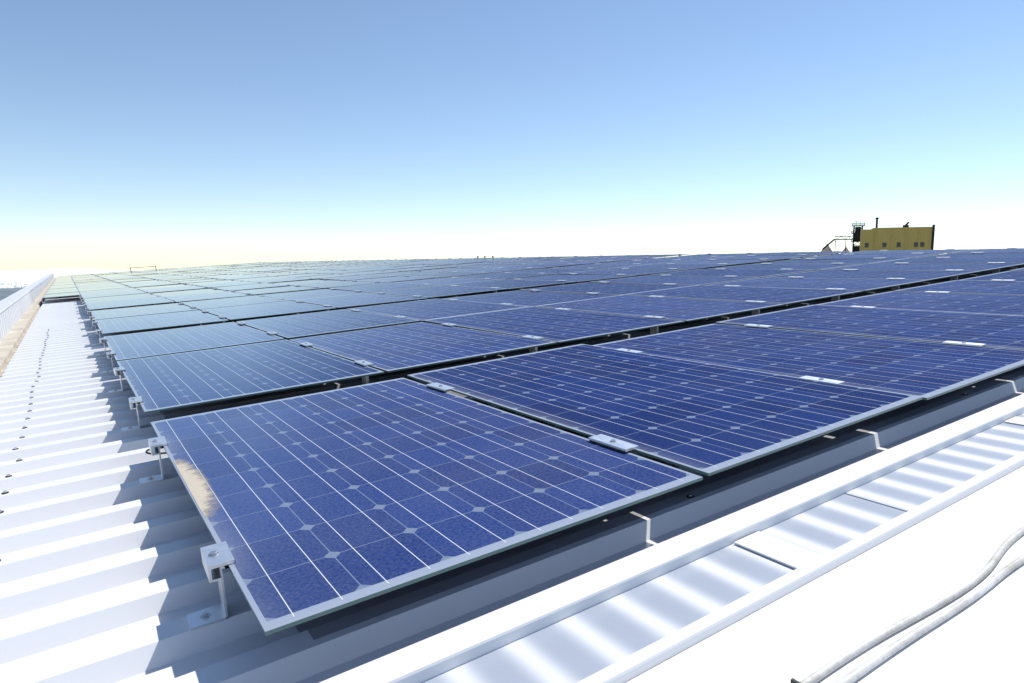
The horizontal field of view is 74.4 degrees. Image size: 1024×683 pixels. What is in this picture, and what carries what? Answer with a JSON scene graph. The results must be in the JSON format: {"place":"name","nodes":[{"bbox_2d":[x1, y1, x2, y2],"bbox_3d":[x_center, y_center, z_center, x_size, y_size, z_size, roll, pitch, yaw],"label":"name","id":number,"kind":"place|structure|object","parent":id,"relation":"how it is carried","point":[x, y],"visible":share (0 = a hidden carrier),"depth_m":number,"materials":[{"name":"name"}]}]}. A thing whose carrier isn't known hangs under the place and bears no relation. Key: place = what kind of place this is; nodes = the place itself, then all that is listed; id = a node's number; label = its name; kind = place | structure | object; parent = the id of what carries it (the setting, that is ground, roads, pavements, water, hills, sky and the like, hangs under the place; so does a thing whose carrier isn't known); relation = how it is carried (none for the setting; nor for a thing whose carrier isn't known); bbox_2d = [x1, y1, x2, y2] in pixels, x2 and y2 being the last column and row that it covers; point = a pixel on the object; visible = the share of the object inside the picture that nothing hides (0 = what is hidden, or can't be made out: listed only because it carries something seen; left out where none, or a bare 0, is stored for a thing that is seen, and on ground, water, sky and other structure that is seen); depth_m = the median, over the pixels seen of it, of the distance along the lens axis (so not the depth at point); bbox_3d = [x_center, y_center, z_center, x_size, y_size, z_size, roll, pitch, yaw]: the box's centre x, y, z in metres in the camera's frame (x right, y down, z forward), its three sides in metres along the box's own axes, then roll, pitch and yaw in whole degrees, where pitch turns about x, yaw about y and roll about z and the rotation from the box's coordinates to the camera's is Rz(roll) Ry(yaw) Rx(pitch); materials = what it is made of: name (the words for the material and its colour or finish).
{"place":"outdoors","nodes":[
{"label":"outdoors","id":0,"kind":"place"},
{"bbox_2d":[0,278,55,376],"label":"eave ledge","id":1,"kind":"object","parent":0,"point":[12,340],"visible":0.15,"depth_m":7.33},
{"bbox_2d":[0,273,53,341],"bbox_3d":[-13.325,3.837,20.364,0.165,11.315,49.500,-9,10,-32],"label":"parapet","id":2,"kind":"structure","parent":1,"relation":"on","point":[14,307],"depth_m":9.62,"materials":[{"name":"white metal"}]},
{"bbox_2d":[0,274,81,300],"bbox_3d":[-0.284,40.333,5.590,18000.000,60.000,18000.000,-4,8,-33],"label":"terrain","id":3,"kind":"structure","parent":0,"point":[5,291],"depth_m":3193.29,"materials":[{"name":"white"}]},
{"bbox_2d":[822,220,864,252],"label":"staircase tower","id":4,"kind":"structure","parent":3,"relation":"on","point":[856,234],"depth_m":307.88,"materials":[{"name":"grey metal"}]},
{"bbox_2d":[859,217,934,250],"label":"building","id":5,"kind":"structure","parent":3,"relation":"on","point":[904,237],"depth_m":279.00,"materials":[{"name":"yellow metal"}]},
{"bbox_3d":[-2.926,2.385,27.037,25.820,10.550,49.310,-4,8,-33],"label":"hall body","id":6,"kind":"object","parent":3,"relation":"on","visible":0},
{"bbox_2d":[0,258,1023,682],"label":"corrugated roof","id":7,"kind":"structure","parent":6,"relation":"on","point":[104,576],"depth_m":1.68,"materials":[{"name":"white paint"}]},
{"bbox_2d":[89,321,97,334],"bbox_3d":[-4.093,-0.134,6.611,0.107,0.127,0.100,-9,10,-32],"label":"bracket","id":8,"kind":"object","parent":7,"relation":"on","point":[95,322],"visible":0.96,"depth_m":6.59,"materials":[{"name":"silver metal"}]},
{"bbox_2d":[79,287,135,293],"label":"solar panel","id":9,"kind":"object","parent":7,"relation":"on","point":[106,290],"visible":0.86,"depth_m":13.81,"materials":[{"name":"blue glass"}]},
{"bbox_2d":[81,290,146,298],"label":"solar panel","id":10,"kind":"object","parent":7,"relation":"on","point":[108,294],"visible":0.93,"depth_m":12.29,"materials":[{"name":"blue glass"}]},
{"bbox_2d":[84,293,158,302],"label":"solar panel","id":11,"kind":"object","parent":7,"relation":"on","point":[113,298],"visible":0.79,"depth_m":10.83,"materials":[{"name":"blue glass"}]},
{"bbox_2d":[85,297,173,309],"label":"solar panel","id":12,"kind":"object","parent":7,"relation":"on","point":[123,303],"visible":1,"depth_m":9.31,"materials":[{"name":"blue glass"}]},
{"bbox_2d":[122,396,142,431],"bbox_3d":[-1.562,0.296,2.793,0.107,0.127,0.100,-9,10,-30],"label":"bracket","id":13,"kind":"object","parent":7,"relation":"on","point":[135,401],"visible":0.97,"depth_m":2.78,"materials":[{"name":"silver metal"}]},
{"bbox_2d":[91,303,197,319],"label":"solar panel","id":14,"kind":"object","parent":7,"relation":"on","point":[134,311],"visible":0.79,"depth_m":7.76,"materials":[{"name":"blue glass"}]},
{"bbox_2d":[139,436,167,484],"bbox_3d":[-1.121,0.371,2.127,0.107,0.127,0.100,-9,10,-31],"label":"bracket","id":15,"kind":"object","parent":7,"relation":"on","point":[156,444],"visible":0.96,"depth_m":2.11,"materials":[{"name":"silver metal"}]},
{"bbox_2d":[95,310,228,333],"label":"solar panel","id":16,"kind":"object","parent":7,"relation":"on","point":[138,323],"visible":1,"depth_m":6.33,"materials":[{"name":"blue glass"}]},
{"bbox_2d":[142,285,205,292],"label":"solar panel","id":17,"kind":"object","parent":7,"relation":"on","point":[168,289],"visible":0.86,"depth_m":12.81,"materials":[{"name":"blue glass"}]},
{"bbox_2d":[153,289,223,296],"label":"solar panel","id":18,"kind":"object","parent":7,"relation":"on","point":[176,293],"visible":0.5,"depth_m":11.33,"materials":[{"name":"blue glass"}]},
{"bbox_2d":[165,291,252,301],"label":"solar panel","id":19,"kind":"object","parent":7,"relation":"on","point":[202,296],"visible":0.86,"depth_m":9.85,"materials":[{"name":"blue glass"}]},
{"bbox_2d":[186,541,235,630],"bbox_3d":[-0.571,0.465,1.297,0.107,0.127,0.100,-9,10,-31],"label":"bracket","id":20,"kind":"object","parent":7,"relation":"on","point":[217,558],"visible":0.98,"depth_m":1.28,"materials":[{"name":"silver metal"}]},
{"bbox_2d":[198,281,260,287],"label":"solar panel","id":21,"kind":"object","parent":7,"relation":"on","point":[226,284],"visible":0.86,"depth_m":13.36,"materials":[{"name":"blue glass"}]},
{"bbox_2d":[180,295,288,309],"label":"solar panel","id":22,"kind":"object","parent":7,"relation":"on","point":[226,302],"visible":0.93,"depth_m":8.32,"materials":[{"name":"blue glass"}]},
{"bbox_2d":[117,340,383,412],"bbox_3d":[-1.452,0.131,3.533,0.980,0.010,1.660,-9,10,-33],"label":"solar panel","id":23,"kind":"object","parent":7,"relation":"on","point":[168,382],"visible":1,"depth_m":3.30,"materials":[{"name":"glass laminate"},{"name":"aluminium"},{"name":"silicon"}]},
{"bbox_2d":[215,283,289,290],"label":"solar panel","id":24,"kind":"object","parent":7,"relation":"on","point":[247,287],"visible":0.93,"depth_m":11.79,"materials":[{"name":"blue glass"}]},
{"bbox_2d":[201,301,336,319],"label":"solar panel","id":25,"kind":"object","parent":7,"relation":"on","point":[257,310],"visible":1,"depth_m":6.87,"materials":[{"name":"blue glass"}]},
{"bbox_2d":[236,286,321,294],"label":"solar panel","id":26,"kind":"object","parent":7,"relation":"on","point":[274,290],"visible":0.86,"depth_m":10.38,"materials":[{"name":"blue glass"}]},
{"bbox_2d":[250,277,311,282],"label":"solar panel","id":27,"kind":"object","parent":7,"relation":"on","point":[279,280],"visible":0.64,"depth_m":13.90,"materials":[{"name":"blue glass"}]},
{"bbox_2d":[275,279,342,285],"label":"solar panel","id":28,"kind":"object","parent":7,"relation":"on","point":[305,282],"visible":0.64,"depth_m":12.39,"materials":[{"name":"blue glass"}]},
{"bbox_2d":[258,289,365,300],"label":"solar panel","id":29,"kind":"object","parent":7,"relation":"on","point":[290,296],"visible":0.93,"depth_m":8.90,"materials":[{"name":"blue glass"}]},
{"bbox_2d":[236,309,419,338],"bbox_3d":[-1.552,-0.163,5.479,0.980,0.016,1.660,-10,11,-32],"label":"solar panel","id":30,"kind":"object","parent":7,"relation":"on","point":[309,324],"visible":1,"depth_m":5.30,"materials":[{"name":"blue glass"}]},
{"bbox_2d":[292,281,383,287],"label":"solar panel","id":31,"kind":"object","parent":7,"relation":"on","point":[336,284],"visible":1,"depth_m":10.93,"materials":[{"name":"blue glass"}]},
{"bbox_2d":[320,275,394,280],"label":"solar panel","id":32,"kind":"object","parent":7,"relation":"on","point":[355,277],"visible":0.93,"depth_m":12.91,"materials":[{"name":"blue glass"}]},
{"bbox_2d":[291,293,428,307],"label":"solar panel","id":33,"kind":"object","parent":7,"relation":"on","point":[350,300],"visible":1,"depth_m":7.42,"materials":[{"name":"blue glass"}]},
{"bbox_2d":[328,282,437,292],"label":"solar panel","id":34,"kind":"object","parent":7,"relation":"on","point":[377,287],"visible":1,"depth_m":9.40,"materials":[{"name":"blue glass"}]},
{"bbox_2d":[349,276,440,282],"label":"solar panel","id":35,"kind":"object","parent":7,"relation":"on","point":[395,279],"visible":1,"depth_m":11.46,"materials":[{"name":"blue glass"}]},
{"bbox_2d":[369,271,438,275],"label":"solar panel","id":36,"kind":"object","parent":7,"relation":"on","point":[407,273],"visible":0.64,"depth_m":13.52,"materials":[{"name":"blue glass"}]},
{"bbox_2d":[289,322,556,371],"bbox_3d":[-0.622,-0.001,4.067,0.980,0.016,1.660,-9,10,-33],"label":"solar panel","id":37,"kind":"object","parent":7,"relation":"on","point":[401,347],"visible":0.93,"depth_m":3.86,"materials":[{"name":"glass laminate"},{"name":"aluminium"},{"name":"silicon"}]},
{"bbox_2d":[150,378,702,635],"bbox_3d":[-0.425,0.303,1.982,0.980,0.008,1.660,-9,10,-32],"label":"solar panel","id":38,"kind":"object","parent":7,"relation":"on","point":[327,502],"visible":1,"depth_m":1.60,"materials":[{"name":"glass laminate"},{"name":"aluminium"},{"name":"silicon"}]},
{"bbox_2d":[174,460,213,515],"bbox_3d":[-0.791,0.360,1.734,0.080,0.001,0.600,-9,10,-32],"label":"sand deposit on glass","id":39,"kind":"object","parent":38,"relation":"on","point":[195,482],"visible":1,"depth_m":1.71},
{"bbox_2d":[346,298,528,321],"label":"solar panel","id":40,"kind":"object","parent":7,"relation":"on","point":[423,310],"visible":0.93,"depth_m":5.89,"materials":[{"name":"blue glass"}]},
{"bbox_2d":[371,285,505,297],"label":"solar panel","id":41,"kind":"object","parent":7,"relation":"on","point":[435,291],"visible":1,"depth_m":7.96,"materials":[{"name":"blue glass"}]},
{"bbox_2d":[426,382,454,391],"bbox_3d":[-0.278,0.233,2.668,0.070,0.126,0.150,-10,11,-34],"label":"clamp","id":42,"kind":"object","parent":7,"relation":"on","point":[441,387],"visible":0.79,"depth_m":2.65,"materials":[{"name":"silver metal"}]},
{"bbox_2d":[400,277,498,284],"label":"solar panel","id":43,"kind":"object","parent":7,"relation":"on","point":[442,281],"visible":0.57,"depth_m":9.98,"materials":[{"name":"blue glass"}]},
{"bbox_2d":[407,272,491,277],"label":"solar panel","id":44,"kind":"object","parent":7,"relation":"on","point":[445,274],"visible":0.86,"depth_m":11.99,"materials":[{"name":"blue glass"}]},
{"bbox_2d":[0,294,967,560],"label":"roof fixing screws","id":45,"kind":"object","parent":7,"relation":"on","point":[40,376],"visible":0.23,"depth_m":2.59,"materials":[{"name":"silver metal"}]},
{"bbox_2d":[452,264,525,267],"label":"solar panel","id":46,"kind":"object","parent":7,"relation":"on","point":[490,265],"visible":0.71,"depth_m":14.63,"materials":[{"name":"blue glass"}]},
{"bbox_2d":[449,268,538,272],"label":"solar panel","id":47,"kind":"object","parent":7,"relation":"on","point":[494,270],"visible":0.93,"depth_m":12.55,"materials":[{"name":"blue glass"}]},
{"bbox_2d":[449,272,553,278],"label":"solar panel","id":48,"kind":"object","parent":7,"relation":"on","point":[499,275],"visible":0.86,"depth_m":10.47,"materials":[{"name":"blue glass"}]},
{"bbox_2d":[445,279,573,288],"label":"solar panel","id":49,"kind":"object","parent":7,"relation":"on","point":[508,283],"visible":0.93,"depth_m":8.51,"materials":[{"name":"blue glass"}]},
{"bbox_2d":[444,290,616,306],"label":"solar panel","id":50,"kind":"object","parent":7,"relation":"on","point":[528,298],"visible":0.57,"depth_m":6.45,"materials":[{"name":"blue glass"}]},
{"bbox_2d":[494,264,579,267],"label":"solar panel","id":51,"kind":"object","parent":7,"relation":"on","point":[537,265],"visible":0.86,"depth_m":13.09,"materials":[{"name":"blue glass"}]},
{"bbox_2d":[501,268,599,273],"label":"solar panel","id":52,"kind":"object","parent":7,"relation":"on","point":[556,270],"visible":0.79,"depth_m":11.07,"materials":[{"name":"blue glass"}]},
{"bbox_2d":[424,307,684,342],"bbox_3d":[0.207,-0.139,4.609,0.980,0.011,1.660,-9,10,-33],"label":"solar panel","id":53,"kind":"object","parent":7,"relation":"on","point":[555,325],"visible":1,"depth_m":4.42,"materials":[{"name":"glass laminate"},{"name":"aluminium"},{"name":"silicon"}]},
{"bbox_2d":[516,274,636,281],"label":"solar panel","id":54,"kind":"object","parent":7,"relation":"on","point":[575,277],"visible":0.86,"depth_m":9.05,"materials":[{"name":"blue glass"}]},
{"bbox_2d":[541,260,620,264],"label":"solar panel","id":55,"kind":"object","parent":7,"relation":"on","point":[578,262],"visible":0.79,"depth_m":13.58,"materials":[{"name":"blue glass"}]},
{"bbox_2d":[556,264,647,268],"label":"solar panel","id":56,"kind":"object","parent":7,"relation":"on","point":[601,266],"visible":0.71,"depth_m":11.55,"materials":[{"name":"blue glass"}]},
{"bbox_2d":[520,282,691,294],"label":"solar panel","id":57,"kind":"object","parent":7,"relation":"on","point":[607,288],"visible":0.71,"depth_m":6.98,"materials":[{"name":"blue glass"}]},
{"bbox_2d":[589,434,638,451],"bbox_3d":[0.276,0.327,1.832,0.070,0.126,0.150,-9,10,-32],"label":"clamp","id":58,"kind":"object","parent":7,"relation":"on","point":[613,443],"visible":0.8,"depth_m":1.81,"materials":[{"name":"silver metal"}]},
{"bbox_2d":[576,257,657,260],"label":"solar panel","id":59,"kind":"object","parent":7,"relation":"on","point":[606,259],"visible":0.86,"depth_m":14.14,"materials":[{"name":"blue glass"}]},
{"bbox_2d":[560,269,689,275],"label":"solar panel","id":60,"kind":"object","parent":7,"relation":"on","point":[637,272],"visible":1,"depth_m":9.56,"materials":[{"name":"blue glass"}]},
{"bbox_2d":[596,260,690,263],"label":"solar panel","id":61,"kind":"object","parent":7,"relation":"on","point":[644,261],"visible":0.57,"depth_m":12.15,"materials":[{"name":"blue glass"}]},
{"bbox_2d":[609,254,689,257],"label":"solar panel","id":62,"kind":"object","parent":7,"relation":"on","point":[637,256],"visible":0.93,"depth_m":14.68,"materials":[{"name":"blue glass"}]},
{"bbox_2d":[534,295,784,321],"bbox_3d":[1.045,-0.273,5.148,0.980,0.010,1.660,-9,10,-32],"label":"solar panel","id":63,"kind":"object","parent":7,"relation":"on","point":[684,309],"visible":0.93,"depth_m":4.98,"materials":[{"name":"blue glass"}]},
{"bbox_2d":[407,344,922,475],"bbox_3d":[0.408,0.162,2.518,0.980,0.010,1.660,-9,10,-32],"label":"solar panel","id":64,"kind":"object","parent":7,"relation":"on","point":[707,419],"visible":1,"depth_m":2.21,"materials":[{"name":"blue glass"}]},
{"bbox_2d":[319,394,1023,682],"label":"metal rail","id":65,"kind":"object","parent":7,"relation":"on","point":[439,653],"depth_m":1.34,"materials":[{"name":"white metal"}]},
{"bbox_2d":[610,264,735,269],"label":"solar panel","id":66,"kind":"object","parent":7,"relation":"on","point":[678,266],"visible":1,"depth_m":10.14,"materials":[{"name":"blue glass"}]},
{"bbox_2d":[591,275,759,285],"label":"solar panel","id":67,"kind":"object","parent":7,"relation":"on","point":[679,280],"visible":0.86,"depth_m":7.50,"materials":[{"name":"blue glass"}]},
{"bbox_2d":[641,256,729,259],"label":"solar panel","id":68,"kind":"object","parent":7,"relation":"on","point":[680,258],"visible":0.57,"depth_m":12.66,"materials":[{"name":"blue glass"}]},
{"bbox_2d":[675,253,758,256],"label":"solar panel","id":69,"kind":"object","parent":7,"relation":"on","point":[710,255],"visible":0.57,"depth_m":13.22,"materials":[{"name":"blue glass"}]},
{"bbox_2d":[660,259,779,263],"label":"solar panel","id":70,"kind":"object","parent":7,"relation":"on","point":[718,261],"visible":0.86,"depth_m":10.64,"materials":[{"name":"blue glass"}]},
{"bbox_2d":[652,269,813,277],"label":"solar panel","id":71,"kind":"object","parent":7,"relation":"on","point":[761,273],"visible":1,"depth_m":8.06,"materials":[{"name":"blue glass"}]},
{"bbox_2d":[624,285,863,304],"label":"solar panel","id":72,"kind":"object","parent":7,"relation":"on","point":[785,296],"visible":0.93,"depth_m":5.53,"materials":[{"name":"blue glass"}]},
{"bbox_2d":[699,255,817,259],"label":"solar panel","id":73,"kind":"object","parent":7,"relation":"on","point":[756,257],"visible":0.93,"depth_m":11.17,"materials":[{"name":"blue glass"}]},
{"bbox_2d":[710,264,860,269],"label":"solar panel","id":74,"kind":"object","parent":7,"relation":"on","point":[792,266],"visible":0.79,"depth_m":8.59,"materials":[{"name":"blue glass"}]},
{"bbox_2d":[739,251,852,255],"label":"solar panel","id":75,"kind":"object","parent":7,"relation":"on","point":[791,253],"visible":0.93,"depth_m":11.72,"materials":[{"name":"blue glass"}]},
{"bbox_2d":[577,451,1023,682],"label":"metal rail","id":76,"kind":"object","parent":7,"relation":"on","point":[642,660],"depth_m":1.27,"materials":[{"name":"white metal"}]},
{"bbox_2d":[422,413,1023,682],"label":"corrugated roof","id":77,"kind":"structure","parent":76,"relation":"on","point":[579,646],"depth_m":1.31,"materials":[{"name":"white metal"}]},
{"bbox_2d":[734,417,1023,568],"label":"tray lid straps","id":78,"kind":"object","parent":77,"relation":"on","point":[780,551],"visible":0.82,"depth_m":1.42,"materials":[{"name":"white paint"}]},
{"bbox_2d":[593,324,1023,399],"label":"solar panel","id":79,"kind":"object","parent":7,"relation":"on","point":[927,370],"visible":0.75,"depth_m":2.81,"materials":[{"name":"blue glass"}]},
{"bbox_2d":[709,278,928,290],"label":"solar panel","id":80,"kind":"object","parent":7,"relation":"on","point":[846,284],"visible":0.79,"depth_m":6.07,"materials":[{"name":"blue glass"}]},
{"bbox_2d":[799,376,844,384],"bbox_3d":[1.095,0.192,2.391,0.070,0.126,0.150,-9,10,-32],"label":"clamp","id":81,"kind":"object","parent":7,"relation":"on","point":[824,380],"visible":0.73,"depth_m":2.37,"materials":[{"name":"silver metal"}]},
{"bbox_2d":[756,258,905,263],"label":"solar panel","id":82,"kind":"object","parent":7,"relation":"on","point":[830,261],"visible":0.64,"depth_m":9.15,"materials":[{"name":"blue glass"}]},
{"bbox_2d":[715,305,1023,349],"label":"solar panel","id":83,"kind":"object","parent":7,"relation":"on","point":[998,331],"visible":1,"depth_m":3.55,"materials":[{"name":"blue glass"}]},
{"bbox_2d":[797,253,942,258],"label":"solar panel","id":84,"kind":"object","parent":7,"relation":"on","point":[873,256],"visible":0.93,"depth_m":9.62,"materials":[{"name":"blue glass"}]},
{"bbox_2d":[764,270,981,279],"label":"solar panel","id":85,"kind":"object","parent":7,"relation":"on","point":[879,274],"visible":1,"depth_m":6.63,"materials":[{"name":"blue glass"}]},
{"bbox_2d":[831,249,975,254],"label":"solar panel","id":86,"kind":"object","parent":7,"relation":"on","point":[908,251],"visible":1,"depth_m":10.19,"materials":[{"name":"blue glass"}]},
{"bbox_2d":[816,291,1023,315],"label":"solar panel","id":87,"kind":"object","parent":7,"relation":"on","point":[980,303],"visible":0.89,"depth_m":4.32,"materials":[{"name":"blue glass"}]},
{"bbox_2d":[821,263,1023,270],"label":"solar panel","id":88,"kind":"object","parent":7,"relation":"on","point":[938,267],"visible":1,"depth_m":7.13,"materials":[{"name":"blue glass"}]},
{"bbox_2d":[869,257,1023,263],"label":"solar panel","id":89,"kind":"object","parent":7,"relation":"on","point":[978,260],"visible":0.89,"depth_m":7.81,"materials":[{"name":"blue glass"}]},
{"bbox_2d":[894,280,1023,295],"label":"solar panel","id":90,"kind":"object","parent":7,"relation":"on","point":[988,287],"visible":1,"depth_m":5.02,"materials":[{"name":"blue glass"}]},
{"bbox_2d":[942,341,985,346],"bbox_3d":[1.943,0.064,2.905,0.070,0.126,0.150,-9,10,-33],"label":"clamp","id":91,"kind":"object","parent":7,"relation":"on","point":[964,343],"visible":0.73,"depth_m":2.88,"materials":[{"name":"silver metal"}]},
{"bbox_2d":[916,253,1023,257],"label":"solar panel","id":92,"kind":"object","parent":7,"relation":"on","point":[960,255],"visible":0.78,"depth_m":8.60,"materials":[{"name":"blue glass"}]},
{"bbox_2d":[947,248,1023,253],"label":"solar panel","id":93,"kind":"object","parent":7,"relation":"on","point":[1014,250],"visible":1,"depth_m":9.25,"materials":[{"name":"blue glass"}]},
{"bbox_2d":[962,271,1023,281],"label":"solar panel","id":94,"kind":"object","parent":7,"relation":"on","point":[1013,275],"visible":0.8,"depth_m":5.69,"materials":[{"name":"blue glass"}]},
{"bbox_2d":[626,466,1023,682],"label":"flashing sheet","id":95,"kind":"object","parent":6,"relation":"on","point":[802,633],"visible":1,"depth_m":1.18,"materials":[{"name":"white paint"}]},
{"bbox_2d":[800,526,1023,682],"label":"cable","id":96,"kind":"object","parent":95,"relation":"on","point":[822,672],"visible":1,"depth_m":1.17,"materials":[{"name":"white plastic"}]},
{"bbox_2d":[835,554,1023,682],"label":"cable","id":97,"kind":"object","parent":95,"relation":"on","point":[867,666],"visible":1,"depth_m":1.15,"materials":[{"name":"white plastic"}]},
{"bbox_2d":[0,268,169,274],"bbox_3d":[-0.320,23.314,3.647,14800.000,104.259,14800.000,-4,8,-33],"label":"horizon hills","id":98,"kind":"structure","parent":0,"point":[54,271],"depth_m":5516.91,"materials":[{"name":"white"}]},
{"bbox_2d":[104,322,284,360],"bbox_3d":[-2.384,-0.026,4.942,0.980,0.010,1.660,-9,10,-32],"label":"solar panel","id":99,"kind":"object","parent":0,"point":[163,342],"visible":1,"depth_m":4.76,"materials":[{"name":"glass laminate"},{"name":"aluminium"},{"name":"silicon"}]},
{"bbox_2d":[0,0,1023,269],"label":"sky","id":100,"kind":"structure","parent":0,"point":[161,134],"materials":[{"name":"blue"}]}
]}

